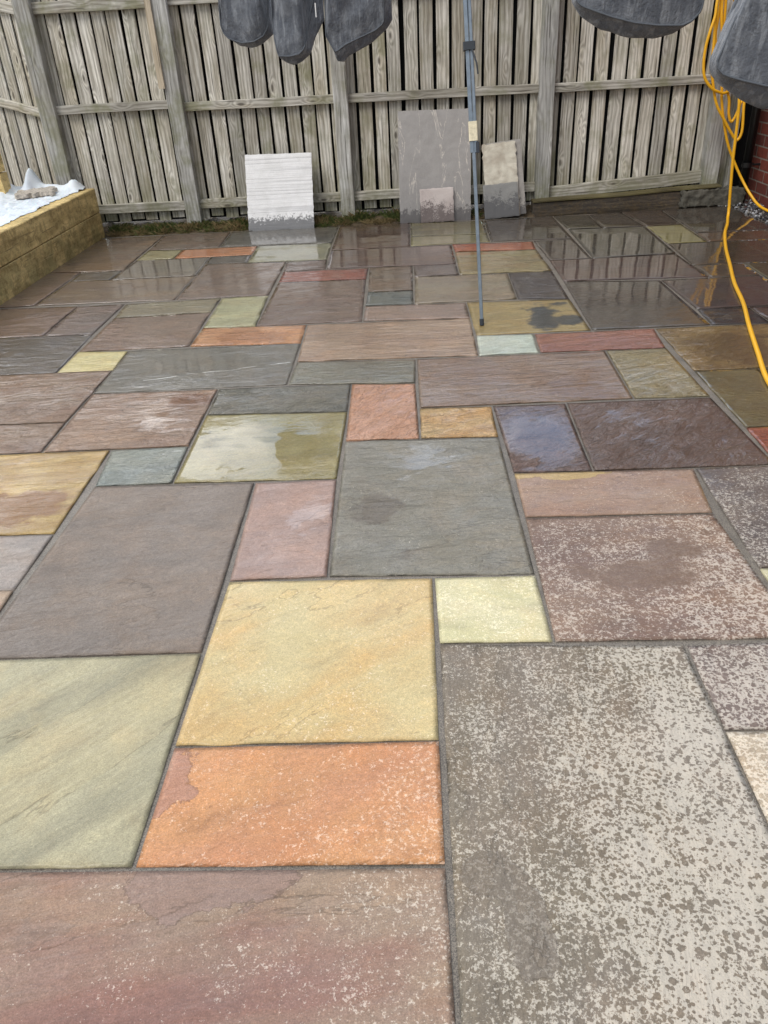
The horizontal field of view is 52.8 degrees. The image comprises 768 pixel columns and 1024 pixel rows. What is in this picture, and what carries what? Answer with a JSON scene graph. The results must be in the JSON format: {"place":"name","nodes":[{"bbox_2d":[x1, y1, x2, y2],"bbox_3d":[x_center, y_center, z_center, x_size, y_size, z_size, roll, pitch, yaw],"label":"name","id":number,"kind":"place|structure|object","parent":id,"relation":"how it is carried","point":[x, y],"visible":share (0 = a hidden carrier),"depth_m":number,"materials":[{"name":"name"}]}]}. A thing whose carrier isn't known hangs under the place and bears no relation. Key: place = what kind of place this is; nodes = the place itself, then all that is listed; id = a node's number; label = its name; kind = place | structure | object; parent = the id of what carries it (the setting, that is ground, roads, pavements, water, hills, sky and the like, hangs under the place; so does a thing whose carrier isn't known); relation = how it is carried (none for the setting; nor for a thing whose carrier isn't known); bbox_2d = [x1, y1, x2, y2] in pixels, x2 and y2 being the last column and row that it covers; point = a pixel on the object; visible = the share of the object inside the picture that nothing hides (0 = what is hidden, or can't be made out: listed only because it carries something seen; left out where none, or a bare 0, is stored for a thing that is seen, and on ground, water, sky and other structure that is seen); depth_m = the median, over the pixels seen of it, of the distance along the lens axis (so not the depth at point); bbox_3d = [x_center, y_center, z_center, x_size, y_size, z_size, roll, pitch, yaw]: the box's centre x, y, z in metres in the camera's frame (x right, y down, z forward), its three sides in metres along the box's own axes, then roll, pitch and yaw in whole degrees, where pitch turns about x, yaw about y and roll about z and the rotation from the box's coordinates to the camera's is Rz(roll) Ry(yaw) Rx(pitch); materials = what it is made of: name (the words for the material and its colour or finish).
{"place":"outdoors","nodes":[
{"label":"outdoors","id":0,"kind":"place"},
{"bbox_2d":[105,207,483,236],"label":"grass","id":1,"kind":"structure","parent":0,"point":[240,223],"depth_m":6.81,"materials":[{"name":"green plant"}]},
{"bbox_2d":[0,205,767,1023],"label":"patio","id":2,"kind":"structure","parent":0,"point":[382,627],"depth_m":2.06,"materials":[{"name":"stone"}]},
{"bbox_2d":[0,188,104,304],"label":"raised planter","id":3,"kind":"object","parent":2,"relation":"on","point":[40,243],"visible":1,"depth_m":5.70,"materials":[{"name":"brown wood"}]},
{"bbox_2d":[0,168,85,225],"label":"weed membrane","id":4,"kind":"object","parent":3,"relation":"on","point":[12,208],"visible":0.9,"depth_m":6.27,"materials":[{"name":"white fabric"}]},
{"bbox_2d":[14,186,57,199],"bbox_3d":[-2.872,-2.641,6.386,0.328,0.051,0.292,-9,32,-9],"label":"stone offcut","id":5,"kind":"object","parent":4,"relation":"on","point":[36,192],"visible":1,"depth_m":6.31,"materials":[{"name":"beige stone"}]},
{"bbox_2d":[245,153,314,230],"bbox_3d":[-0.896,-2.750,6.649,0.582,0.596,0.231,-2,31,2],"label":"leaning slab","id":6,"kind":"object","parent":2,"relation":"on","point":[279,191],"depth_m":6.64,"materials":[{"name":"white stone"}]},
{"bbox_2d":[398,108,470,222],"bbox_3d":[0.430,-2.916,6.538,0.619,0.862,0.223,-2,31,2],"label":"leaning slab","id":7,"kind":"object","parent":2,"relation":"on","point":[434,148],"depth_m":6.51,"materials":[{"name":"grey stone"}]},
{"bbox_2d":[419,187,453,222],"bbox_3d":[0.452,-2.617,6.591,0.292,0.273,0.073,-2,31,2],"label":"leaning slab","id":8,"kind":"object","parent":2,"relation":"on","point":[436,204],"depth_m":6.58,"materials":[{"name":"grey stone"}]},
{"bbox_2d":[463,0,483,325],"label":"line prop","id":9,"kind":"object","parent":2,"relation":"on","point":[468,46],"visible":1,"depth_m":3.82,"materials":[{"name":"grey metal"}]},
{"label":"washing line","id":10,"kind":"object","parent":9,"relation":"attached to","visible":0},
{"bbox_2d":[218,0,272,47],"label":"cushion cover","id":11,"kind":"object","parent":10,"relation":"hanging from","point":[246,23],"visible":0.9,"depth_m":4.86,"materials":[{"name":"grey fabric"}]},
{"bbox_2d":[270,0,323,64],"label":"cushion cover","id":12,"kind":"object","parent":10,"relation":"hanging from","point":[296,25],"visible":1,"depth_m":4.80,"materials":[{"name":"grey fabric"}]},
{"bbox_2d":[324,0,391,61],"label":"cushion cover","id":13,"kind":"object","parent":10,"relation":"hanging from","point":[352,26],"visible":1,"depth_m":4.69,"materials":[{"name":"grey fabric"}]},
{"bbox_2d":[572,0,704,38],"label":"cushion cover","id":14,"kind":"object","parent":10,"relation":"hanging from","point":[651,19],"visible":1,"depth_m":3.46,"materials":[{"name":"grey fabric"}]},
{"bbox_2d":[709,0,767,108],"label":"cushion cover","id":15,"kind":"object","parent":10,"relation":"hanging from","point":[738,64],"visible":1,"depth_m":2.91,"materials":[{"name":"grey fabric"}]},
{"bbox_2d":[483,182,518,218],"bbox_3d":[0.998,-2.653,6.589,0.310,0.285,0.088,-2,31,2],"label":"leaning slab","id":16,"kind":"object","parent":2,"relation":"on","point":[501,200],"depth_m":6.58,"materials":[{"name":"grey stone"}]},
{"bbox_2d":[678,185,745,207],"bbox_3d":[2.804,-2.711,6.647,0.551,0.161,0.138,-2,31,2],"label":"concrete footing","id":17,"kind":"object","parent":2,"relation":"on","point":[703,197],"visible":0.94,"depth_m":6.59,"materials":[{"name":"grey concrete"}]},
{"bbox_2d":[702,0,767,385],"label":"garden hose","id":18,"kind":"object","parent":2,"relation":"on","point":[719,13],"visible":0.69,"depth_m":5.90,"materials":[{"name":"yellow rubber"}]},
{"bbox_2d":[102,202,764,223],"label":"ground","id":19,"kind":"structure","parent":0,"point":[173,220],"depth_m":7.80,"materials":[{"name":"soil"}]},
{"bbox_2d":[0,153,10,193],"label":"sleeper stack","id":20,"kind":"object","parent":19,"relation":"on","point":[5,186],"visible":0.25,"depth_m":6.35,"materials":[{"name":"beige wood"}]},
{"bbox_2d":[0,0,56,206],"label":"timber fence","id":21,"kind":"object","parent":19,"relation":"on","point":[23,146],"visible":0.63,"depth_m":6.69,"materials":[{"name":"grey wood"}]},
{"bbox_2d":[103,202,534,237],"bbox_3d":[-0.789,-2.571,6.852,4.194,0.090,0.442,-2,31,2],"label":"soil strip","id":22,"kind":"object","parent":19,"relation":"on","point":[480,207],"visible":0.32,"depth_m":6.88,"materials":[{"name":"brown soil"}]},
{"bbox_2d":[481,141,519,214],"bbox_3d":[0.996,-2.822,6.578,0.327,0.588,0.184,-2,31,2],"label":"leaning slab","id":23,"kind":"object","parent":22,"relation":"on","point":[499,162],"depth_m":6.53,"materials":[{"name":"beige stone"}]},
{"bbox_2d":[486,139,525,213],"bbox_3d":[1.045,-2.844,6.600,0.338,0.597,0.196,-2,31,2],"label":"leaning slab","id":24,"kind":"object","parent":22,"relation":"on","point":[518,153],"depth_m":6.58,"materials":[{"name":"grey stone"}]},
{"bbox_2d":[11,0,751,222],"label":"timber fence","id":25,"kind":"object","parent":19,"relation":"on","point":[160,110],"visible":0.71,"depth_m":6.46,"materials":[{"name":"grey wood"}]},
{"bbox_2d":[531,183,721,216],"bbox_3d":[2.080,-2.684,6.704,1.585,0.223,0.138,-2,31,2],"label":"edging sleeper","id":26,"kind":"object","parent":19,"relation":"on","point":[651,199],"visible":0.81,"depth_m":6.66,"materials":[{"name":"brown wood"}]},
{"bbox_2d":[734,198,767,223],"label":"gravel","id":27,"kind":"structure","parent":19,"relation":"on","point":[762,215],"depth_m":6.39,"materials":[{"name":"grey gravel"}]},
{"bbox_2d":[744,109,767,213],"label":"house wall","id":28,"kind":"structure","parent":19,"relation":"on","point":[758,183],"depth_m":6.49,"materials":[{"name":"red brick"}]},
{"bbox_2d":[735,106,760,206],"bbox_3d":[3.027,-4.081,5.822,0.153,3.401,0.086,-2,31,2],"label":"downpipe","id":29,"kind":"object","parent":28,"relation":"attached to","point":[747,164],"visible":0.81,"depth_m":6.43,"materials":[{"name":"black plastic"}]}
]}

